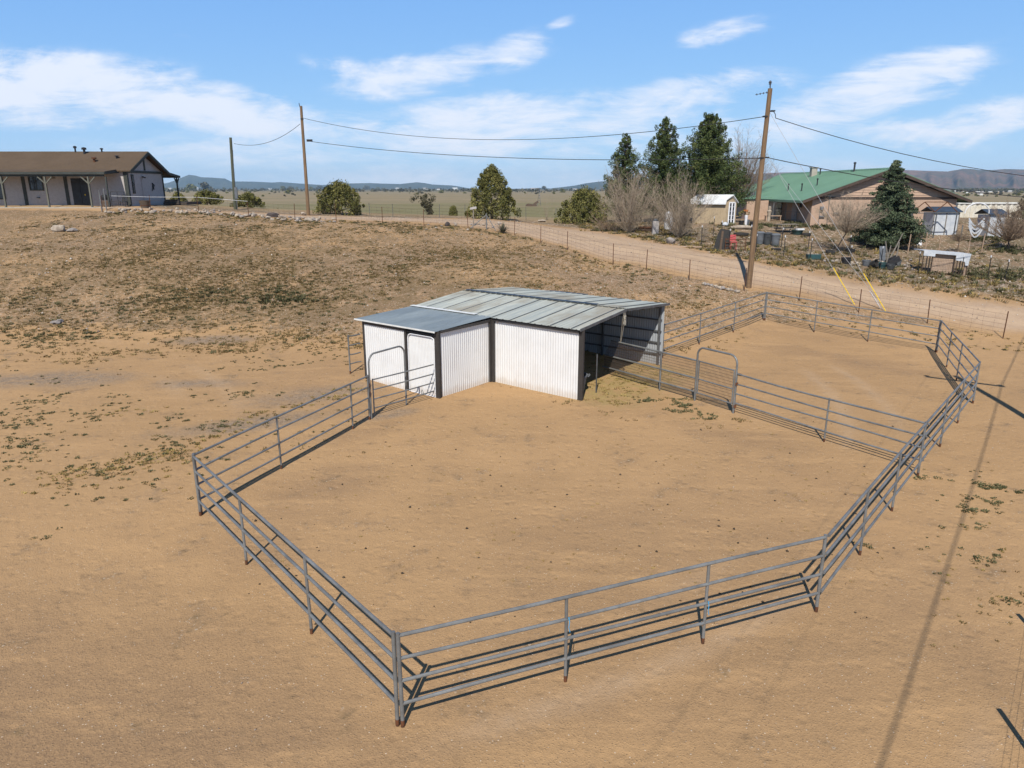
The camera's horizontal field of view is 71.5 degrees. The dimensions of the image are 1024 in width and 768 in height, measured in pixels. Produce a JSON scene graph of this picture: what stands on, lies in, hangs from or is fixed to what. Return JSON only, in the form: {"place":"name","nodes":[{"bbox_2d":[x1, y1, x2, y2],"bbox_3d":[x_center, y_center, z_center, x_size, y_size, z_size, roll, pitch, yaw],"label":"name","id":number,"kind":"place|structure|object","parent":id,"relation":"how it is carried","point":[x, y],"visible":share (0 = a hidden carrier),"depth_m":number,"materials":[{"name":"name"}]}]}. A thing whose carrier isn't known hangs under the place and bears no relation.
{"place":"outdoors","nodes":[
{"label":"outdoors","id":0,"kind":"place"},
{"bbox_2d":[164,175,465,188],"bbox_3d":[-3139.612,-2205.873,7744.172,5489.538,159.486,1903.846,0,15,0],"label":"mountain","id":1,"kind":"structure","parent":0,"point":[215,183],"depth_m":7784.31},
{"bbox_2d":[0,205,1023,767],"bbox_3d":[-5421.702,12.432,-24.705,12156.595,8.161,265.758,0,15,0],"label":"ground","id":2,"kind":"structure","parent":0,"point":[198,661],"depth_m":16.20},
{"bbox_2d":[50,225,64,231],"bbox_3d":[-34.558,-11.807,54.178,1.079,0.618,0.794,0,15,0],"label":"boulder","id":3,"kind":"object","parent":2,"relation":"on","point":[57,228],"visible":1,"depth_m":53.88,"materials":[{"name":"stone"}]},
{"bbox_2d":[0,146,200,207],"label":"ranch house","id":4,"kind":"structure","parent":2,"relation":"on","point":[74,177],"depth_m":64.78,"materials":[{"name":"grey"}]},
{"bbox_2d":[27,176,43,190],"bbox_3d":[-43.156,-18.250,64.436,1.286,1.400,0.072,0,15,0],"label":"window","id":5,"kind":"structure","parent":4,"relation":"in","point":[35,184],"depth_m":64.47,"materials":[{"name":"grey glass"}]},
{"bbox_2d":[70,178,90,205],"bbox_3d":[-39.210,-17.384,64.642,1.505,2.500,0.125,0,15,0],"label":"door","id":6,"kind":"structure","parent":4,"relation":"in","point":[80,190],"depth_m":64.61,"materials":[{"name":"wood"}]},
{"bbox_2d":[101,195,110,206],"bbox_3d":[-36.120,-16.285,63.195,0.950,1.090,0.702,0,15,0],"label":"chair","id":7,"kind":"object","parent":4,"relation":"on","point":[103,201],"visible":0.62,"depth_m":63.02,"materials":[{"name":"brown wood"}]},
{"bbox_2d":[110,192,125,206],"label":"porch gate","id":8,"kind":"structure","parent":4,"relation":"attached to","point":[117,195],"depth_m":62.87,"materials":[{"name":"black metal"}]},
{"bbox_2d":[131,174,135,193],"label":"gable window","id":9,"kind":"structure","parent":4,"relation":"in","point":[132,175],"depth_m":65.36,"materials":[{"name":"glass"}]},
{"bbox_2d":[139,200,150,207],"bbox_3d":[-32.836,-16.063,63.619,0.980,0.710,0.965,0,15,0],"label":"barrel planter","id":10,"kind":"object","parent":2,"relation":"on","point":[142,205],"visible":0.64,"depth_m":63.30,"materials":[{"name":"metal"}]},
{"bbox_2d":[163,199,179,203],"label":"wood edging","id":11,"kind":"object","parent":2,"relation":"on","point":[172,201],"visible":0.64,"depth_m":71.28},
{"bbox_2d":[229,137,237,209],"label":"power pole","id":12,"kind":"object","parent":2,"relation":"on","point":[235,194],"visible":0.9,"depth_m":70.96,"materials":[{"name":"brown wood"}]},
{"bbox_2d":[192,375,370,513],"bbox_3d":[-6.095,1.476,20.242,0.072,1.710,7.729,6,16,19],"label":"corral panel","id":13,"kind":"object","parent":2,"relation":"on","point":[254,440],"visible":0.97,"depth_m":19.52,"materials":[{"name":"metal"}]},
{"bbox_2d":[192,454,399,726],"bbox_3d":[-4.524,3.357,13.396,0.072,1.703,8.987,-13,20,-38],"label":"corral panel","id":14,"kind":"object","parent":2,"relation":"on","point":[393,676],"visible":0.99,"depth_m":12.11,"materials":[{"name":"metal"}]},
{"bbox_2d":[299,104,312,214],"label":"power pole","id":15,"kind":"object","parent":2,"relation":"on","point":[305,166],"visible":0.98,"depth_m":66.73,"materials":[{"name":"brown wood"}]},
{"bbox_2d":[312,178,364,214],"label":"juniper tree","id":16,"kind":"object","parent":2,"relation":"on","point":[336,191],"visible":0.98,"depth_m":71.63,"materials":[{"name":"green plant"}]},
{"bbox_2d":[347,334,361,373],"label":"corral panel","id":17,"kind":"object","parent":2,"relation":"on","point":[348,336],"visible":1,"depth_m":29.08,"materials":[{"name":"metal"}]},
{"bbox_2d":[368,346,433,418],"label":"arched gate","id":18,"kind":"structure","parent":2,"relation":"on","point":[405,390],"depth_m":24.56,"materials":[{"name":"metal"}]},
{"bbox_2d":[464,163,521,220],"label":"juniper tree","id":19,"kind":"object","parent":2,"relation":"on","point":[490,175],"visible":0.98,"depth_m":68.75,"materials":[{"name":"green plant"}]},
{"bbox_2d":[498,221,510,232],"bbox_3d":[-0.772,-12.426,56.315,1.631,0.924,1.610,0,15,0],"label":"yucca","id":20,"kind":"object","parent":2,"relation":"on","point":[502,230],"visible":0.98,"depth_m":56.34,"materials":[{"name":"green plant"}]},
{"bbox_2d":[1,373,1017,767],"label":"pen grit","id":21,"kind":"object","parent":2,"relation":"on","point":[565,541],"visible":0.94,"depth_m":13.96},
{"bbox_2d":[0,214,1020,351],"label":"hillside gravel","id":22,"kind":"structure","parent":2,"relation":"on","point":[445,263],"depth_m":47.52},
{"bbox_2d":[354,287,669,400],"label":"stable shed","id":23,"kind":"structure","parent":2,"relation":"on","point":[535,340],"depth_m":27.57,"materials":[{"name":"white metal"}]},
{"bbox_2d":[407,333,435,396],"bbox_3d":[-3.370,-0.674,26.448,1.422,2.342,0.132,12,19,37],"label":"door","id":24,"kind":"structure","parent":23,"relation":"in","point":[421,350],"depth_m":26.49,"materials":[{"name":"white metal"}]},
{"bbox_2d":[620,313,625,341],"bbox_3d":[4.361,-2.197,28.026,0.118,1.352,0.847,0,15,0],"label":"rope","id":25,"kind":"object","parent":23,"relation":"hanging from","point":[624,322],"visible":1,"depth_m":27.76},
{"bbox_2d":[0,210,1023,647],"bbox_3d":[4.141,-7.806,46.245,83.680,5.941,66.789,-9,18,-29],"label":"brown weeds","id":26,"kind":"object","parent":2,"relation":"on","point":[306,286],"visible":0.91,"depth_m":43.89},
{"bbox_2d":[0,210,1023,617],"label":"green weeds","id":27,"kind":"object","parent":2,"relation":"on","point":[976,272],"visible":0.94,"depth_m":40.75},
{"bbox_2d":[21,211,1023,599],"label":"dry grass","id":28,"kind":"structure","parent":2,"relation":"on","point":[947,281],"depth_m":30.09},
{"bbox_2d":[101,196,1008,338],"bbox_3d":[-2.921,-10.221,52.542,65.799,7.060,9.290,7,17,23],"label":"wire fence","id":29,"kind":"object","parent":2,"relation":"on","point":[610,259],"visible":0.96,"depth_m":46.15,"materials":[{"name":"metal"}]},
{"bbox_2d":[248,391,894,624],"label":"dung chips","id":30,"kind":"object","parent":2,"relation":"on","point":[577,527],"visible":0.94,"depth_m":16.15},
{"bbox_2d":[553,185,607,223],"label":"juniper tree","id":31,"kind":"object","parent":2,"relation":"on","point":[581,198],"visible":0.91,"depth_m":68.85,"materials":[{"name":"green plant"}]},
{"bbox_2d":[585,210,629,230],"bbox_3d":[8.194,-13.961,60.598,4.426,2.090,4.574,0,15,0],"label":"bare shrub","id":32,"kind":"object","parent":2,"relation":"on","point":[603,226],"visible":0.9,"depth_m":60.42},
{"bbox_2d":[395,534,827,727],"bbox_3d":[2.003,3.890,11.451,7.780,1.707,0.106,-6,17,-21],"label":"corral panel","id":33,"kind":"object","parent":2,"relation":"on","point":[565,639],"visible":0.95,"depth_m":11.12,"materials":[{"name":"metal"}]},
{"bbox_2d":[596,163,662,232],"bbox_3d":[9.894,-15.489,59.006,6.166,6.008,7.068,0,15,0],"label":"bare shrub","id":34,"kind":"object","parent":2,"relation":"on","point":[633,222],"visible":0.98,"depth_m":58.90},
{"bbox_2d":[635,226,651,230],"bbox_3d":[11.396,-13.180,60.411,2.026,0.400,0.605,-1,15,-3],"label":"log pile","id":35,"kind":"object","parent":2,"relation":"on","point":[646,228],"visible":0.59,"depth_m":60.15,"materials":[{"name":"brown wood"}]},
{"bbox_2d":[602,340,695,393],"bbox_3d":[5.224,-0.582,27.711,0.068,1.694,4.786,-11,19,-35],"label":"fence","id":36,"kind":"object","parent":2,"relation":"on","point":[638,359],"visible":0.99,"depth_m":27.39,"materials":[{"name":"metal"}]},
{"bbox_2d":[635,202,664,226],"bbox_3d":[11.793,-14.144,60.183,2.998,2.652,3.603,0,15,0],"label":"bare shrub","id":37,"kind":"object","parent":2,"relation":"on","point":[651,220],"visible":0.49,"depth_m":60.30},
{"bbox_2d":[652,219,658,233],"bbox_3d":[11.927,-13.114,59.142,0.500,1.245,0.450,0,15,0],"label":"metal box","id":38,"kind":"object","parent":2,"relation":"on","point":[655,226],"visible":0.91,"depth_m":58.95,"materials":[{"name":"grey"}]},
{"bbox_2d":[629,116,690,221],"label":"pine tree","id":39,"kind":"object","parent":2,"relation":"on","point":[664,148],"visible":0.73,"depth_m":67.13,"materials":[{"name":"green plant"}]},
{"bbox_2d":[643,160,721,236],"bbox_3d":[13.661,-14.882,57.148,6.272,6.376,6.602,0,15,0],"label":"bare shrub","id":40,"kind":"object","parent":2,"relation":"on","point":[681,224],"visible":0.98,"depth_m":57.04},
{"bbox_2d":[696,219,712,240],"bbox_3d":[15.066,-12.013,55.784,1.454,2.013,1.597,-12,19,-37],"label":"bare shrub","id":41,"kind":"object","parent":2,"relation":"on","point":[703,231],"visible":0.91,"depth_m":55.79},
{"bbox_2d":[667,112,755,213],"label":"pine tree","id":42,"kind":"object","parent":2,"relation":"on","point":[717,168],"visible":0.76,"depth_m":65.78,"materials":[{"name":"green plant"}]},
{"bbox_2d":[662,292,766,357],"bbox_3d":[10.269,-3.014,35.291,0.075,2.111,10.064,15,21,42],"label":"corral panel","id":43,"kind":"object","parent":2,"relation":"on","point":[700,328],"visible":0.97,"depth_m":34.74,"materials":[{"name":"metal"}]},
{"bbox_2d":[691,194,738,223],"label":"garden shed","id":44,"kind":"structure","parent":2,"relation":"on","point":[726,207],"depth_m":64.53,"materials":[{"name":"white plastic"}]},
{"bbox_2d":[727,202,732,223],"bbox_3d":[19.743,-15.455,64.366,0.422,1.984,0.087,-7,17,-24],"label":"door","id":45,"kind":"structure","parent":44,"relation":"in","point":[730,205],"depth_m":64.35,"materials":[{"name":"white plastic"}]},
{"bbox_2d":[731,202,735,222],"bbox_3d":[20.046,-15.492,64.501,0.422,1.984,0.087,-7,17,-24],"label":"door","id":46,"kind":"structure","parent":44,"relation":"in","point":[733,209],"depth_m":64.50,"materials":[{"name":"white plastic"}]},
{"bbox_2d":[693,347,739,412],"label":"gate","id":47,"kind":"structure","parent":2,"relation":"on","point":[732,387],"depth_m":24.99,"materials":[{"name":"metal"}]},
{"bbox_2d":[705,229,729,249],"bbox_3d":[15.290,-10.677,52.611,1.916,1.550,0.608,-3,16,-12],"label":"leaning board","id":48,"kind":"object","parent":2,"relation":"on","point":[723,234],"visible":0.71,"depth_m":52.77,"materials":[{"name":"black wood"}]},
{"bbox_2d":[730,225,750,228],"bbox_3d":[20.314,-13.826,62.607,2.129,0.327,0.349,1,15,2],"label":"pale log","id":49,"kind":"object","parent":2,"relation":"on","point":[742,226],"visible":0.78,"depth_m":62.48,"materials":[{"name":"wood"}]},
{"bbox_2d":[738,210,752,224],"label":"flower pots","id":50,"kind":"object","parent":2,"relation":"on","point":[746,221],"visible":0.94,"depth_m":64.64,"materials":[{"name":"ceramic"}]},
{"bbox_2d":[724,125,780,197],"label":"bare tree","id":51,"kind":"object","parent":2,"relation":"on","point":[752,168],"visible":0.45,"depth_m":79.70,"materials":[{"name":"brown plant"}]},
{"bbox_2d":[738,197,771,219],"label":"lean to","id":52,"kind":"object","parent":2,"relation":"on","point":[750,207],"visible":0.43,"depth_m":72.70,"materials":[{"name":"beige"}]},
{"bbox_2d":[746,80,774,288],"bbox_3d":[14.286,-11.241,41.505,1.205,12.025,0.350,0,15,0],"label":"power pole","id":53,"kind":"object","parent":2,"relation":"on","point":[762,157],"visible":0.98,"depth_m":41.38,"materials":[{"name":"brown wood"}]},
{"bbox_2d":[304,117,760,139],"bbox_3d":[-2.497,-19.620,53.199,43.228,2.976,0.040,12,19,37],"label":"overhead wire","id":54,"kind":"object","parent":53,"relation":"attached to","point":[550,138],"visible":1,"depth_m":50.42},
{"bbox_2d":[312,141,756,159],"bbox_3d":[-2.187,-17.836,53.691,42.760,2.558,0.048,12,20,37],"label":"overhead wire","id":55,"kind":"object","parent":53,"relation":"attached to","point":[559,159],"visible":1,"depth_m":48.90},
{"bbox_2d":[766,152,854,304],"bbox_3d":[17.189,-8.903,40.939,5.604,8.546,0.052,7,17,24],"label":"stay wire","id":56,"kind":"object","parent":53,"relation":"attached to","point":[823,252],"visible":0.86,"depth_m":40.93,"materials":[{"name":"grey metal"}]},
{"bbox_2d":[767,113,885,310],"bbox_3d":[17.686,-9.669,39.904,7.312,11.001,0.924,7,17,24],"label":"stay wire","id":57,"kind":"object","parent":53,"relation":"attached to","point":[875,295],"visible":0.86,"depth_m":40.20,"materials":[{"name":"grey metal"}]},
{"bbox_2d":[769,158,1020,196],"bbox_3d":[38.338,-12.285,43.292,47.498,2.756,0.048,-1,15,-5],"label":"overhead wire","id":58,"kind":"object","parent":53,"relation":"attached to","point":[891,180],"visible":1,"depth_m":41.95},
{"bbox_2d":[757,231,764,243],"bbox_3d":[19.672,-11.622,56.441,0.721,0.998,0.725,-7,17,-25],"label":"dustbin","id":59,"kind":"object","parent":2,"relation":"on","point":[760,236],"visible":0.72,"depth_m":56.19,"materials":[{"name":"grey plastic"}]},
{"bbox_2d":[763,232,772,244],"bbox_3d":[20.224,-11.517,56.263,0.721,0.998,0.725,-9,18,-30],"label":"dustbin","id":60,"kind":"object","parent":2,"relation":"on","point":[767,237],"visible":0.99,"depth_m":56.02,"materials":[{"name":"grey plastic"}]},
{"bbox_2d":[771,233,780,245],"bbox_3d":[20.759,-11.364,55.993,0.725,0.998,0.721,-2,16,-9],"label":"dustbin","id":61,"kind":"object","parent":2,"relation":"on","point":[776,238],"visible":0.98,"depth_m":55.77,"materials":[{"name":"grey plastic"}]},
{"bbox_2d":[713,217,851,255],"bbox_3d":[20.648,-11.528,55.734,10.655,2.805,1.930,10,18,33],"label":"wire fence","id":62,"kind":"object","parent":2,"relation":"on","point":[782,236],"visible":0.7,"depth_m":55.40,"materials":[{"name":"black metal"}]},
{"bbox_2d":[771,224,798,233],"bbox_3d":[23.793,-13.446,61.643,1.900,0.841,1.840,-4,16,-13],"label":"picnic table","id":63,"kind":"object","parent":2,"relation":"on","point":[781,227],"visible":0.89,"depth_m":61.33,"materials":[{"name":"grey wood"}]},
{"bbox_2d":[771,202,799,220],"bbox_3d":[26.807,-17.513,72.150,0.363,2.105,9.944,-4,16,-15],"label":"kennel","id":64,"kind":"object","parent":2,"relation":"on","point":[773,210],"visible":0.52,"depth_m":70.47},
{"bbox_2d":[791,228,804,234],"bbox_3d":[24.563,-13.141,61.209,1.080,0.530,1.080,0,15,0],"label":"toy wagon","id":65,"kind":"object","parent":2,"relation":"on","point":[797,231],"visible":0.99,"depth_m":60.87,"materials":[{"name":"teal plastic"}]},
{"bbox_2d":[806,254,821,259],"bbox_3d":[21.447,-9.060,50.602,0.920,0.360,0.520,0,15,0],"label":"planter box","id":66,"kind":"object","parent":2,"relation":"on","point":[815,256],"visible":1,"depth_m":50.36,"materials":[{"name":"teal plastic"}]},
{"bbox_2d":[734,373,929,460],"bbox_3d":[9.419,1.088,21.854,0.067,1.600,6.459,-10,18,-32],"label":"corral panel","id":67,"kind":"object","parent":2,"relation":"on","point":[850,404],"visible":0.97,"depth_m":21.50,"materials":[{"name":"metal"}]},
{"bbox_2d":[841,257,849,263],"bbox_3d":[23.521,-8.697,50.090,0.714,0.420,0.696,0,15,0],"label":"bucket","id":68,"kind":"object","parent":2,"relation":"on","point":[844,260],"visible":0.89,"depth_m":49.89,"materials":[{"name":"black plastic"}]},
{"bbox_2d":[809,189,887,250],"bbox_3d":[25.697,-12.396,54.188,5.596,5.096,5.918,-8,17,-27],"label":"bare tree","id":69,"kind":"object","parent":2,"relation":"on","point":[849,224],"visible":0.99,"depth_m":53.69,"materials":[{"name":"grey plant"}]},
{"bbox_2d":[764,292,940,351],"bbox_3d":[16.962,-3.175,36.132,8.373,2.240,0.074,13,20,39],"label":"corral panel","id":70,"kind":"object","parent":2,"relation":"on","point":[871,317],"visible":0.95,"depth_m":35.70,"materials":[{"name":"metal"}]},
{"bbox_2d":[734,162,972,225],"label":"green roof house","id":71,"kind":"structure","parent":2,"relation":"on","point":[831,185],"depth_m":66.36,"materials":[{"name":"pink"}]},
{"bbox_2d":[776,203,782,217],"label":"side window","id":72,"kind":"structure","parent":71,"relation":"in","point":[779,206],"depth_m":73.82,"materials":[{"name":"black glass"}]},
{"bbox_2d":[791,203,796,220],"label":"side door","id":73,"kind":"structure","parent":71,"relation":"in","point":[794,218],"depth_m":69.88,"materials":[{"name":"grey"}]},
{"bbox_2d":[701,225,1023,279],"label":"wire fence","id":74,"kind":"object","parent":2,"relation":"on","point":[868,258],"visible":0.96,"depth_m":49.17,"materials":[{"name":"black metal"}]},
{"bbox_2d":[725,235,746,250],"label":"gate","id":75,"kind":"structure","parent":74,"relation":"attached to","point":[736,246],"depth_m":52.50,"materials":[{"name":"metal"}]},
{"bbox_2d":[820,421,926,592],"bbox_3d":[8.313,2.650,15.977,0.070,1.712,8.290,13,20,38],"label":"corral panel","id":76,"kind":"object","parent":2,"relation":"on","point":[867,503],"visible":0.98,"depth_m":15.12,"materials":[{"name":"metal"}]},
{"bbox_2d":[869,259,878,266],"bbox_3d":[25.083,-8.329,49.296,0.546,0.532,0.420,-10,-2,-33],"label":"bucket","id":77,"kind":"object","parent":2,"relation":"on","point":[874,263],"visible":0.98,"depth_m":49.23,"materials":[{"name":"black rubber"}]},
{"bbox_2d":[879,246,885,261],"bbox_3d":[27.174,-9.531,52.142,0.500,1.131,0.248,-3,16,-11],"label":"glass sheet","id":78,"kind":"object","parent":2,"relation":"on","point":[884,253],"visible":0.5,"depth_m":52.13,"materials":[{"name":"grey glass"}]},
{"bbox_2d":[847,160,933,247],"bbox_3d":[30.585,-14.405,57.306,5.762,7.080,6.793,0,15,0],"label":"cedar tree","id":79,"kind":"object","parent":2,"relation":"on","point":[895,223],"visible":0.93,"depth_m":56.46,"materials":[{"name":"green plant"}]},
{"bbox_2d":[885,255,900,263],"bbox_3d":[27.046,-8.739,50.493,0.894,0.794,0.550,0,15,0],"label":"black crate","id":80,"kind":"object","parent":2,"relation":"on","point":[893,260],"visible":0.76,"depth_m":50.23,"materials":[{"name":"plastic"}]},
{"bbox_2d":[911,202,957,237],"bbox_3d":[36.136,-14.001,60.972,3.945,3.170,0.100,0,15,0],"label":"pipe canopy","id":81,"kind":"object","parent":2,"relation":"on","point":[936,216],"visible":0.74,"depth_m":60.79,"materials":[{"name":"metal"}]},
{"bbox_2d":[920,207,962,234],"bbox_3d":[38.101,-14.490,63.274,2.582,2.517,2.100,0,15,0],"label":"hut","id":82,"kind":"object","parent":2,"relation":"on","point":[945,223],"visible":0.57,"depth_m":62.57,"materials":[{"name":"white metal"}]},
{"bbox_2d":[914,249,970,274],"bbox_3d":[29.721,-8.416,49.329,3.243,1.778,1.248,3,16,11],"label":"animal cage","id":83,"kind":"object","parent":2,"relation":"on","point":[946,261],"visible":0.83,"depth_m":48.83,"materials":[{"name":"beige wood"}]},
{"bbox_2d":[907,232,985,253],"bbox_3d":[33.926,-10.902,55.582,5.854,1.876,0.169,0,15,0],"label":"wire fence","id":84,"kind":"object","parent":2,"relation":"on","point":[940,240],"visible":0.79,"depth_m":55.53,"materials":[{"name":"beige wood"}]},
{"bbox_2d":[921,361,980,461],"bbox_3d":[13.845,0.906,22.309,0.070,1.702,8.748,13,20,38],"label":"corral panel","id":85,"kind":"object","parent":2,"relation":"on","point":[947,408],"visible":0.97,"depth_m":21.80,"materials":[{"name":"metal"}]},
{"bbox_2d":[936,320,980,398],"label":"corral panel","id":86,"kind":"object","parent":2,"relation":"on","point":[961,353],"visible":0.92,"depth_m":29.28,"materials":[{"name":"metal"}]},
{"bbox_2d":[946,229,972,251],"bbox_3d":[35.210,-11.222,56.114,2.058,2.059,1.616,8,17,28],"label":"bare tree","id":87,"kind":"object","parent":2,"relation":"on","point":[957,237],"visible":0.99,"depth_m":55.94,"materials":[{"name":"brown plant"}]},
{"bbox_2d":[961,202,989,237],"bbox_3d":[39.441,-13.791,60.399,2.134,3.155,0.315,0,15,0],"label":"hoop frame","id":88,"kind":"object","parent":2,"relation":"on","point":[970,223],"visible":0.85,"depth_m":60.43,"materials":[{"name":"white plastic"}]},
{"bbox_2d":[956,202,1019,218],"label":"shipping container","id":89,"kind":"object","parent":2,"relation":"on","point":[971,210],"visible":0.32,"depth_m":73.78,"materials":[{"name":"beige metal"}]},
{"bbox_2d":[974,209,1006,235],"bbox_3d":[41.956,-14.095,62.346,1.769,2.430,2.100,0,15,0],"label":"hut","id":90,"kind":"object","parent":2,"relation":"on","point":[982,212],"visible":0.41,"depth_m":61.77,"materials":[{"name":"grey wood"}]},
{"bbox_2d":[972,201,1023,248],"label":"bare tree","id":91,"kind":"object","parent":2,"relation":"on","point":[1007,228],"visible":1,"depth_m":56.53,"materials":[{"name":"brown plant"}]},
{"bbox_2d":[1006,195,1023,232],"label":"bare shrub","id":92,"kind":"object","parent":2,"relation":"on","point":[1022,204],"visible":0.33,"depth_m":62.74,"materials":[{"name":"brown plant"}]},
{"bbox_3d":[62.000,-11.003,45.720,0.340,10.400,0.340,0,15,0],"label":"power pole","id":93,"kind":"object","parent":2,"relation":"on","visible":0},
{"bbox_2d":[776,118,1023,175],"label":"overhead wire","id":94,"kind":"object","parent":93,"relation":"attached to","point":[896,152],"visible":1,"depth_m":41.50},
{"bbox_2d":[0,0,1023,188],"label":"sky","id":95,"kind":"structure","parent":0,"point":[171,80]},
{"bbox_2d":[41,206,1023,330],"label":"gravel road","id":96,"kind":"structure","parent":0,"point":[683,258],"depth_m":45.62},
{"bbox_2d":[165,189,1023,222],"bbox_3d":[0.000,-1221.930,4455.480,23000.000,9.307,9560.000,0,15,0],"label":"field","id":97,"kind":"structure","parent":0,"point":[398,200],"depth_m":549.52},
{"bbox_2d":[170,191,187,201],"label":"juniper bush","id":98,"kind":"object","parent":97,"relation":"on","point":[182,198],"visible":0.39,"depth_m":82.82,"materials":[{"name":"green plant"}]},
{"bbox_2d":[184,184,196,190],"bbox_3d":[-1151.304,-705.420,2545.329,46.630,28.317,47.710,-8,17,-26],"label":"plain bush","id":99,"kind":"object","parent":97,"relation":"on","point":[189,187],"visible":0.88,"depth_m":2535.92,"materials":[{"name":"green plant"}]},
{"bbox_2d":[198,182,214,189],"bbox_3d":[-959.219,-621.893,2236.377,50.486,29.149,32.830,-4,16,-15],"label":"plain bush","id":100,"kind":"object","parent":97,"relation":"on","point":[203,185],"visible":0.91,"depth_m":2228.35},
{"bbox_2d":[191,189,223,204],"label":"juniper bush","id":101,"kind":"object","parent":97,"relation":"on","point":[204,194],"visible":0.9,"depth_m":78.82,"materials":[{"name":"green plant"}]},
{"bbox_2d":[230,191,264,207],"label":"juniper bush","id":102,"kind":"object","parent":97,"relation":"on","point":[252,199],"visible":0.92,"depth_m":76.99,"materials":[{"name":"green plant"}]},
{"bbox_2d":[409,191,435,214],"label":"leaning tree","id":103,"kind":"object","parent":97,"relation":"on","point":[425,205],"visible":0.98,"depth_m":85.16,"materials":[{"name":"green plant"}]},
{"bbox_2d":[448,205,457,215],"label":"juniper bush","id":104,"kind":"object","parent":97,"relation":"on","point":[453,209],"visible":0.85,"depth_m":89.18,"materials":[{"name":"green plant"}]},
{"bbox_2d":[369,204,547,217],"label":"wire fence","id":105,"kind":"object","parent":97,"relation":"on","point":[443,208],"visible":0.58,"depth_m":72.60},
{"bbox_2d":[165,187,1023,191],"bbox_3d":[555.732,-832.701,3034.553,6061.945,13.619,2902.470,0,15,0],"label":"treeline","id":106,"kind":"object","parent":97,"relation":"on","point":[532,190],"visible":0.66,"depth_m":1960.76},
{"bbox_2d":[603,132,652,220],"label":"pine tree","id":107,"kind":"object","parent":97,"relation":"on","point":[624,159],"visible":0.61,"depth_m":68.52,"materials":[{"name":"green plant"}]},
{"bbox_2d":[525,180,682,188],"bbox_3d":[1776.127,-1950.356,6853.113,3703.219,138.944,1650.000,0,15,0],"label":"mountain","id":108,"kind":"structure","parent":0,"point":[593,185],"depth_m":6922.45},
{"bbox_2d":[767,206,771,221],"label":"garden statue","id":109,"kind":"object","parent":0,"point":[769,211],"visible":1,"depth_m":70.52,"materials":[{"name":"stone"}]},
{"bbox_2d":[746,169,1023,189],"bbox_3d":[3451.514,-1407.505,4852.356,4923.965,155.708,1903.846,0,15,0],"label":"mountain","id":110,"kind":"structure","parent":0,"point":[965,178],"depth_m":4879.95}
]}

